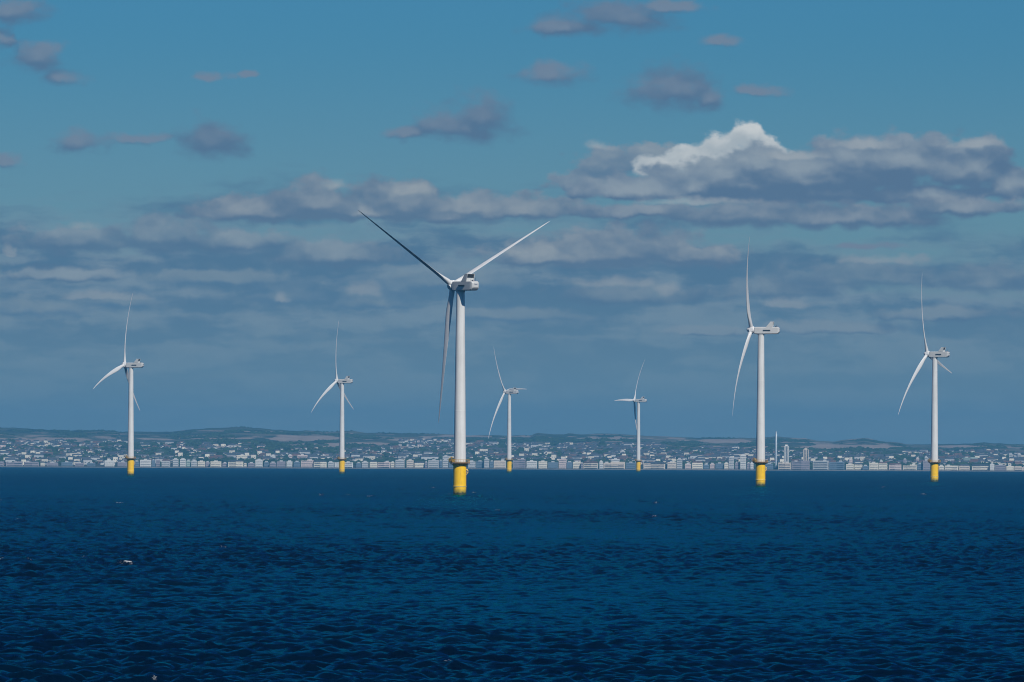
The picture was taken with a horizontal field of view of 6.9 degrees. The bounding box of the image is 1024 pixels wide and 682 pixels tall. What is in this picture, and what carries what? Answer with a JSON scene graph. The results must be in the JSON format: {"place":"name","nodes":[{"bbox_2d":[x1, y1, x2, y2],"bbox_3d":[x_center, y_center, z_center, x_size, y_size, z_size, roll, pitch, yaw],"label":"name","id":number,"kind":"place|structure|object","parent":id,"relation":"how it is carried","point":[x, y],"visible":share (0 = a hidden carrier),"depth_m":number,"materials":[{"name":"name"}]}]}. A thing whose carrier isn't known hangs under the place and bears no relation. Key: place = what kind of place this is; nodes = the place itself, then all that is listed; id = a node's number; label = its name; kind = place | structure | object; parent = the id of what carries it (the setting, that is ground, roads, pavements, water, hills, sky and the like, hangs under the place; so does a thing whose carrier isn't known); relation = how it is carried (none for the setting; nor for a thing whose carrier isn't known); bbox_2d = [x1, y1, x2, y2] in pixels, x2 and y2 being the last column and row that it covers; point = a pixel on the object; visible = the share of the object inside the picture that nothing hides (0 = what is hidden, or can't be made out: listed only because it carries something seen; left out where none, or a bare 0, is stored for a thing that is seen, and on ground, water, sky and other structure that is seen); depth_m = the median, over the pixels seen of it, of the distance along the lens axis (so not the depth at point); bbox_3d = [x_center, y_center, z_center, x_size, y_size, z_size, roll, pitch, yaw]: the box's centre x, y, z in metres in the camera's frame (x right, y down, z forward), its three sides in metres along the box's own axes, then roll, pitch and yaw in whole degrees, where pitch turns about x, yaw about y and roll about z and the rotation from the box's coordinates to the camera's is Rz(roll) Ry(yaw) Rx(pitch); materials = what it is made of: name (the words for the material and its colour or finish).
{"place":"outdoors","nodes":[
{"label":"outdoors","id":0,"kind":"place"},
{"bbox_2d":[0,467,1023,681],"bbox_3d":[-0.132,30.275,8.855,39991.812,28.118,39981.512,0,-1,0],"label":"sea","id":1,"kind":"structure","parent":0,"point":[276,575],"depth_m":1171.17,"materials":[{"name":"liquid"}]},
{"bbox_2d":[93,294,143,474],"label":"wind turbine","id":2,"kind":"object","parent":1,"relation":"in","point":[129,457],"visible":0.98,"depth_m":6513.98,"materials":[{"name":"white metal"}]},
{"bbox_2d":[312,322,352,473],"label":"wind turbine","id":3,"kind":"object","parent":1,"relation":"in","point":[341,456],"visible":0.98,"depth_m":7797.78,"materials":[{"name":"white metal"}]},
{"bbox_2d":[358,210,547,494],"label":"wind turbine","id":4,"kind":"object","parent":1,"relation":"in","point":[461,285],"visible":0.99,"depth_m":3431.45,"materials":[{"name":"white metal"}]},
{"bbox_2d":[488,351,522,471],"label":"wind turbine","id":5,"kind":"object","parent":1,"relation":"in","point":[513,390],"visible":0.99,"depth_m":8947.55,"materials":[{"name":"white metal"}]},
{"bbox_2d":[615,360,646,471],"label":"wind turbine","id":6,"kind":"object","parent":1,"relation":"in","point":[637,459],"visible":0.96,"depth_m":10101.59,"materials":[{"name":"white metal"}]},
{"bbox_2d":[732,238,779,485],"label":"wind turbine","id":7,"kind":"object","parent":1,"relation":"in","point":[759,459],"visible":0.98,"depth_m":4608.95,"materials":[{"name":"white metal"}]},
{"bbox_2d":[898,286,950,481],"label":"wind turbine","id":8,"kind":"object","parent":1,"relation":"in","point":[933,357],"visible":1,"depth_m":5637.93,"materials":[{"name":"white metal"}]},
{"bbox_2d":[0,427,1023,470],"bbox_3d":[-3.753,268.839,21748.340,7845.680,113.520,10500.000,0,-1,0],"label":"hills","id":9,"kind":"structure","parent":0,"point":[32,436],"depth_m":23533.23,"materials":[{"name":"green plant"}]},
{"bbox_2d":[5,458,14,461],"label":"house","id":10,"kind":"structure","parent":9,"relation":"on","point":[9,459],"depth_m":16765.22,"materials":[{"name":"grey concrete"}]},
{"bbox_2d":[5,461,22,465],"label":"apartment block","id":11,"kind":"structure","parent":9,"relation":"on","point":[14,463],"depth_m":16523.34,"materials":[{"name":"brick"}]},
{"bbox_2d":[24,461,38,465],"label":"apartment block","id":12,"kind":"structure","parent":9,"relation":"on","point":[27,463],"depth_m":16528.35,"materials":[{"name":"brick"}]},
{"bbox_2d":[34,454,43,457],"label":"house","id":13,"kind":"structure","parent":9,"relation":"on","point":[38,455],"depth_m":17489.35,"materials":[{"name":"grey concrete"}]},
{"bbox_2d":[47,462,57,465],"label":"apartment block","id":14,"kind":"structure","parent":9,"relation":"on","point":[52,464],"depth_m":16526.65,"materials":[{"name":"brick"}]},
{"bbox_2d":[61,461,72,465],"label":"apartment block","id":15,"kind":"structure","parent":9,"relation":"on","point":[66,463],"depth_m":16524.75,"materials":[{"name":"blue concrete"}]},
{"bbox_2d":[81,458,91,463],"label":"house","id":16,"kind":"structure","parent":9,"relation":"on","point":[86,460],"depth_m":16793.88,"materials":[{"name":"grey concrete"}]},
{"bbox_2d":[90,456,99,459],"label":"house","id":17,"kind":"structure","parent":9,"relation":"on","point":[94,457],"depth_m":17192.24,"materials":[{"name":"grey concrete"}]},
{"bbox_2d":[104,459,113,465],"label":"apartment block","id":18,"kind":"structure","parent":9,"relation":"on","point":[109,462],"depth_m":16520.85,"materials":[{"name":"grey concrete"}]},
{"bbox_2d":[118,461,126,466],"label":"apartment block","id":19,"kind":"structure","parent":9,"relation":"on","point":[122,463],"depth_m":16525.44,"materials":[{"name":"brick"}]},
{"bbox_2d":[134,460,138,466],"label":"apartment block","id":20,"kind":"structure","parent":9,"relation":"on","point":[136,463],"depth_m":16521.10,"materials":[{"name":"blue concrete"}]},
{"bbox_2d":[140,459,150,466],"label":"apartment block","id":21,"kind":"structure","parent":9,"relation":"on","point":[145,463],"depth_m":16521.34,"materials":[{"name":"grey concrete"}]},
{"bbox_2d":[154,457,164,462],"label":"house","id":22,"kind":"structure","parent":9,"relation":"on","point":[159,458],"depth_m":17014.46,"materials":[{"name":"grey concrete"}]},
{"bbox_2d":[162,459,169,466],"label":"apartment block","id":23,"kind":"structure","parent":9,"relation":"on","point":[165,462],"depth_m":16521.79,"materials":[{"name":"grey concrete"}]},
{"bbox_2d":[173,458,177,466],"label":"apartment block","id":24,"kind":"structure","parent":9,"relation":"on","point":[175,462],"depth_m":16522.91,"materials":[{"name":"grey concrete"}]},
{"bbox_2d":[180,458,185,466],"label":"apartment block","id":25,"kind":"structure","parent":9,"relation":"on","point":[182,462],"depth_m":16527.79,"materials":[{"name":"grey concrete"}]},
{"bbox_2d":[191,460,196,466],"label":"apartment block","id":26,"kind":"structure","parent":9,"relation":"on","point":[193,463],"depth_m":16527.23,"materials":[{"name":"grey concrete"}]},
{"bbox_2d":[198,460,204,466],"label":"apartment block","id":27,"kind":"structure","parent":9,"relation":"on","point":[201,463],"depth_m":16525.01,"materials":[{"name":"grey concrete"}]},
{"bbox_2d":[211,460,220,466],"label":"apartment block","id":28,"kind":"structure","parent":9,"relation":"on","point":[215,463],"depth_m":16520.74,"materials":[{"name":"grey concrete"}]},
{"bbox_2d":[228,460,242,466],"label":"apartment block","id":29,"kind":"structure","parent":9,"relation":"on","point":[235,463],"depth_m":16524.18,"materials":[{"name":"grey stone"}]},
{"bbox_2d":[237,454,246,459],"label":"building","id":30,"kind":"structure","parent":9,"relation":"on","point":[243,456],"depth_m":17414.78,"materials":[{"name":"grey concrete"}]},
{"bbox_2d":[248,462,254,466],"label":"apartment block","id":31,"kind":"structure","parent":9,"relation":"on","point":[251,464],"depth_m":16521.58,"materials":[{"name":"concrete"}]},
{"bbox_2d":[255,459,262,466],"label":"apartment block","id":32,"kind":"structure","parent":9,"relation":"on","point":[258,462],"depth_m":16524.00,"materials":[{"name":"grey concrete"}]},
{"bbox_2d":[277,460,284,466],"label":"apartment block","id":33,"kind":"structure","parent":9,"relation":"on","point":[280,463],"depth_m":16527.24,"materials":[{"name":"brick"}]},
{"bbox_2d":[287,460,292,466],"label":"apartment block","id":34,"kind":"structure","parent":9,"relation":"on","point":[289,463],"depth_m":16527.99,"materials":[{"name":"grey concrete"}]},
{"bbox_2d":[294,461,299,466],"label":"apartment block","id":35,"kind":"structure","parent":9,"relation":"on","point":[296,463],"depth_m":16524.76,"materials":[{"name":"blue concrete"}]},
{"bbox_2d":[301,450,309,453],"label":"house","id":36,"kind":"structure","parent":9,"relation":"on","point":[305,451],"depth_m":18290.75,"materials":[{"name":"grey concrete"}]},
{"bbox_2d":[301,459,313,466],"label":"apartment block","id":37,"kind":"structure","parent":9,"relation":"on","point":[308,463],"depth_m":16526.81,"materials":[{"name":"grey concrete"}]},
{"bbox_2d":[313,460,326,466],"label":"apartment block","id":38,"kind":"structure","parent":9,"relation":"on","point":[319,463],"depth_m":16521.80,"materials":[{"name":"grey stone"}]},
{"bbox_2d":[328,461,333,466],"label":"apartment block","id":39,"kind":"structure","parent":9,"relation":"on","point":[330,463],"depth_m":16521.07,"materials":[{"name":"grey concrete"}]},
{"bbox_2d":[334,461,352,467],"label":"apartment block","id":40,"kind":"structure","parent":9,"relation":"on","point":[349,464],"depth_m":16523.77,"materials":[{"name":"grey concrete"}]},
{"bbox_2d":[350,453,359,456],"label":"house","id":41,"kind":"structure","parent":9,"relation":"on","point":[354,454],"depth_m":17966.45,"materials":[{"name":"grey concrete"}]},
{"bbox_2d":[362,461,367,467],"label":"apartment block","id":42,"kind":"structure","parent":9,"relation":"on","point":[364,464],"depth_m":16525.40,"materials":[{"name":"grey concrete"}]},
{"bbox_2d":[370,460,376,467],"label":"apartment block","id":43,"kind":"structure","parent":9,"relation":"on","point":[373,463],"depth_m":16524.10,"materials":[{"name":"grey stone"}]},
{"bbox_2d":[378,461,390,467],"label":"apartment block","id":44,"kind":"structure","parent":9,"relation":"on","point":[386,464],"depth_m":16528.35,"materials":[{"name":"grey concrete"}]},
{"bbox_2d":[395,459,404,467],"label":"apartment block","id":45,"kind":"structure","parent":9,"relation":"on","point":[399,463],"depth_m":16523.97,"materials":[{"name":"grey concrete"}]},
{"bbox_2d":[407,459,413,467],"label":"apartment block","id":46,"kind":"structure","parent":9,"relation":"on","point":[410,463],"depth_m":16529.83,"materials":[{"name":"beige stone"}]},
{"bbox_2d":[414,461,424,467],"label":"apartment block","id":47,"kind":"structure","parent":9,"relation":"on","point":[418,464],"depth_m":16529.19,"materials":[{"name":"white concrete"}]},
{"bbox_2d":[420,455,429,459],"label":"house","id":48,"kind":"structure","parent":9,"relation":"on","point":[425,457],"depth_m":17687.85,"materials":[{"name":"grey concrete"}]},
{"bbox_2d":[428,459,438,467],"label":"apartment block","id":49,"kind":"structure","parent":9,"relation":"on","point":[433,463],"depth_m":16527.15,"materials":[{"name":"grey concrete"}]},
{"bbox_2d":[443,459,447,467],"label":"apartment block","id":50,"kind":"structure","parent":9,"relation":"on","point":[445,463],"depth_m":16530.73,"materials":[{"name":"grey concrete"}]},
{"bbox_2d":[468,460,474,467],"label":"apartment block","id":51,"kind":"structure","parent":9,"relation":"on","point":[471,464],"depth_m":16523.73,"materials":[{"name":"grey concrete"}]},
{"bbox_2d":[476,460,483,467],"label":"apartment block","id":52,"kind":"structure","parent":9,"relation":"on","point":[479,463],"depth_m":16532.17,"materials":[{"name":"blue concrete"}]},
{"bbox_2d":[484,458,488,467],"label":"apartment block","id":53,"kind":"structure","parent":9,"relation":"on","point":[486,462],"depth_m":16521.71,"materials":[{"name":"grey concrete"}]},
{"bbox_2d":[494,460,505,467],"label":"apartment block","id":54,"kind":"structure","parent":9,"relation":"on","point":[500,464],"depth_m":16529.39,"materials":[{"name":"beige stone"}]},
{"bbox_2d":[0,426,1023,468],"bbox_3d":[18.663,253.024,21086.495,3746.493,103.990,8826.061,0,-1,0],"label":"woodland","id":55,"kind":"object","parent":9,"relation":"on","point":[270,446],"visible":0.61,"depth_m":19920.59,"materials":[{"name":"green plant"}]},
{"bbox_2d":[0,437,1023,464],"bbox_3d":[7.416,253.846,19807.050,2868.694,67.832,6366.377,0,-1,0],"label":"distant houses","id":56,"kind":"structure","parent":9,"relation":"on","point":[421,441],"depth_m":18932.46,"materials":[{"name":"white brick"}]},
{"bbox_2d":[513,458,524,467],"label":"apartment block","id":57,"kind":"structure","parent":9,"relation":"on","point":[519,463],"depth_m":16522.19,"materials":[{"name":"concrete"}]},
{"bbox_2d":[526,460,536,467],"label":"apartment block","id":58,"kind":"structure","parent":9,"relation":"on","point":[531,464],"depth_m":16526.25,"materials":[{"name":"grey concrete"}]},
{"bbox_2d":[538,460,546,467],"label":"apartment block","id":59,"kind":"structure","parent":9,"relation":"on","point":[542,463],"depth_m":16520.78,"materials":[{"name":"grey concrete"}]},
{"bbox_2d":[548,461,557,467],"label":"apartment block","id":60,"kind":"structure","parent":9,"relation":"on","point":[552,464],"depth_m":16528.32,"materials":[{"name":"blue concrete"}]},
{"bbox_2d":[559,458,566,467],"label":"apartment block","id":61,"kind":"structure","parent":9,"relation":"on","point":[562,462],"depth_m":16529.60,"materials":[{"name":"grey concrete"}]},
{"bbox_2d":[567,461,572,467],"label":"apartment block","id":62,"kind":"structure","parent":9,"relation":"on","point":[569,464],"depth_m":16527.26,"materials":[{"name":"blue concrete"}]},
{"bbox_2d":[573,461,580,467],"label":"apartment block","id":63,"kind":"structure","parent":9,"relation":"on","point":[576,464],"depth_m":16530.83,"materials":[{"name":"grey concrete"}]},
{"bbox_2d":[583,461,597,468],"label":"apartment block","id":64,"kind":"structure","parent":9,"relation":"on","point":[590,464],"depth_m":16529.56,"materials":[{"name":"stone"}]},
{"bbox_2d":[599,460,602,468],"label":"apartment block","id":65,"kind":"structure","parent":9,"relation":"on","point":[600,464],"depth_m":16527.37,"materials":[{"name":"grey concrete"}]},
{"bbox_2d":[603,462,624,468],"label":"apartment block","id":66,"kind":"structure","parent":9,"relation":"on","point":[614,465],"depth_m":16527.85,"materials":[{"name":"beige stone"}]},
{"bbox_2d":[626,462,635,468],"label":"apartment block","id":67,"kind":"structure","parent":9,"relation":"on","point":[630,465],"depth_m":16525.86,"materials":[{"name":"blue glass"}]},
{"bbox_2d":[645,458,655,461],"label":"house","id":68,"kind":"structure","parent":9,"relation":"on","point":[650,459],"depth_m":17271.55,"materials":[{"name":"grey concrete"}]},
{"bbox_2d":[643,462,664,468],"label":"apartment block","id":69,"kind":"structure","parent":9,"relation":"on","point":[653,465],"depth_m":16531.00,"materials":[{"name":"beige stone"}]},
{"bbox_2d":[667,461,675,468],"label":"apartment block","id":70,"kind":"structure","parent":9,"relation":"on","point":[671,464],"depth_m":16525.87,"materials":[{"name":"white concrete"}]},
{"bbox_2d":[677,458,681,468],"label":"apartment block","id":71,"kind":"structure","parent":9,"relation":"on","point":[679,463],"depth_m":16528.15,"materials":[{"name":"grey concrete"}]},
{"bbox_2d":[685,463,690,468],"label":"apartment block","id":72,"kind":"structure","parent":9,"relation":"on","point":[687,465],"depth_m":16520.99,"materials":[{"name":"grey concrete"}]},
{"bbox_2d":[689,454,697,458],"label":"house","id":73,"kind":"structure","parent":9,"relation":"on","point":[692,456],"depth_m":18244.21,"materials":[{"name":"grey concrete"}]},
{"bbox_2d":[692,461,702,468],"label":"apartment block","id":74,"kind":"structure","parent":9,"relation":"on","point":[697,464],"depth_m":16528.66,"materials":[{"name":"white concrete"}]},
{"bbox_2d":[716,462,723,468],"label":"apartment block","id":75,"kind":"structure","parent":9,"relation":"on","point":[719,465],"depth_m":16530.06,"materials":[{"name":"blue concrete"}]},
{"bbox_2d":[728,456,733,468],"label":"apartment block","id":76,"kind":"structure","parent":9,"relation":"on","point":[730,462],"depth_m":16525.03,"materials":[{"name":"grey concrete"}]},
{"bbox_2d":[735,462,739,468],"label":"apartment block","id":77,"kind":"structure","parent":9,"relation":"on","point":[737,465],"depth_m":16528.28,"materials":[{"name":"brick"}]},
{"bbox_2d":[740,454,745,468],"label":"apartment block","id":78,"kind":"structure","parent":9,"relation":"on","point":[742,461],"depth_m":16520.63,"materials":[{"name":"grey concrete"}]},
{"bbox_2d":[765,463,772,468],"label":"apartment block","id":79,"kind":"structure","parent":9,"relation":"on","point":[769,465],"depth_m":16521.69,"materials":[{"name":"blue glass"}]},
{"bbox_2d":[773,431,777,468],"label":"observation mast","id":80,"kind":"object","parent":9,"relation":"on","point":[775,467],"visible":1,"depth_m":16536.91,"materials":[{"name":"metal"}]},
{"bbox_2d":[778,462,790,469],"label":"apartment block","id":81,"kind":"structure","parent":9,"relation":"on","point":[786,465],"depth_m":16521.73,"materials":[{"name":"beige stone"}]},
{"bbox_2d":[784,445,788,462],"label":"tower block","id":82,"kind":"structure","parent":9,"relation":"on","point":[786,453],"depth_m":16898.51,"materials":[{"name":"white concrete"}]},
{"bbox_2d":[791,460,809,469],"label":"apartment block","id":83,"kind":"structure","parent":9,"relation":"on","point":[803,465],"depth_m":16529.51,"materials":[{"name":"brick"}]},
{"bbox_2d":[803,448,808,460],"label":"tower block","id":84,"kind":"structure","parent":9,"relation":"on","point":[805,454],"depth_m":16898.46,"materials":[{"name":"white concrete"}]},
{"bbox_2d":[813,460,828,469],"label":"apartment block","id":85,"kind":"structure","parent":9,"relation":"on","point":[821,465],"depth_m":16522.85,"materials":[{"name":"grey concrete"}]},
{"bbox_2d":[829,461,844,469],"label":"apartment block","id":86,"kind":"structure","parent":9,"relation":"on","point":[839,465],"depth_m":16523.80,"materials":[{"name":"blue glass"}]},
{"bbox_2d":[846,463,853,469],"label":"apartment block","id":87,"kind":"structure","parent":9,"relation":"on","point":[849,466],"depth_m":16524.88,"materials":[{"name":"grey concrete"}]},
{"bbox_2d":[854,463,861,469],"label":"apartment block","id":88,"kind":"structure","parent":9,"relation":"on","point":[857,466],"depth_m":16530.86,"materials":[{"name":"grey stone"}]},
{"bbox_2d":[869,462,877,469],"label":"apartment block","id":89,"kind":"structure","parent":9,"relation":"on","point":[873,465],"depth_m":16525.67,"materials":[{"name":"grey concrete"}]},
{"bbox_2d":[879,462,886,469],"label":"apartment block","id":90,"kind":"structure","parent":9,"relation":"on","point":[882,465],"depth_m":16526.87,"materials":[{"name":"white concrete"}]},
{"bbox_2d":[889,463,900,469],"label":"apartment block","id":91,"kind":"structure","parent":9,"relation":"on","point":[894,466],"depth_m":16530.88,"materials":[{"name":"white concrete"}]},
{"bbox_2d":[903,464,916,469],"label":"apartment block","id":92,"kind":"structure","parent":9,"relation":"on","point":[911,467],"depth_m":16530.44,"materials":[{"name":"grey concrete"}]},
{"bbox_2d":[917,463,921,469],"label":"apartment block","id":93,"kind":"structure","parent":9,"relation":"on","point":[919,466],"depth_m":16530.64,"materials":[{"name":"blue concrete"}]},
{"bbox_2d":[922,460,929,469],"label":"apartment block","id":94,"kind":"structure","parent":9,"relation":"on","point":[925,464],"depth_m":16523.66,"materials":[{"name":"brick"}]},
{"bbox_2d":[945,465,958,469],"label":"apartment block","id":95,"kind":"structure","parent":9,"relation":"on","point":[948,467],"depth_m":16525.01,"materials":[{"name":"grey concrete"}]},
{"bbox_2d":[959,464,969,469],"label":"apartment block","id":96,"kind":"structure","parent":9,"relation":"on","point":[964,466],"depth_m":16531.01,"materials":[{"name":"beige stone"}]},
{"bbox_2d":[963,457,977,459],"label":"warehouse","id":97,"kind":"structure","parent":9,"relation":"on","point":[967,458],"depth_m":17941.53,"materials":[{"name":"white metal"}]},
{"bbox_2d":[972,464,988,469],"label":"apartment block","id":98,"kind":"structure","parent":9,"relation":"on","point":[980,466],"depth_m":16532.41,"materials":[{"name":"grey stone"}]},
{"bbox_2d":[995,464,1005,469],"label":"apartment block","id":99,"kind":"structure","parent":9,"relation":"on","point":[1000,467],"depth_m":16522.35,"materials":[{"name":"brick"}]},
{"bbox_2d":[1006,465,1013,470],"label":"apartment block","id":100,"kind":"structure","parent":9,"relation":"on","point":[1009,468],"depth_m":16523.06,"materials":[{"name":"grey concrete"}]},
{"bbox_2d":[1014,466,1023,470],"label":"apartment block","id":101,"kind":"structure","parent":9,"relation":"on","point":[1018,468],"depth_m":16523.57,"materials":[{"name":"beige stone"}]},
{"bbox_2d":[0,466,1023,471],"bbox_3d":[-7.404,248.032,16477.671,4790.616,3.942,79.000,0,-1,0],"label":"beach","id":102,"kind":"structure","parent":0,"point":[513,468],"depth_m":16493.41,"materials":[{"name":"beige sand"}]},
{"bbox_2d":[0,0,1023,443],"label":"sky","id":103,"kind":"structure","parent":0,"point":[213,164],"materials":[{"name":"blue"}]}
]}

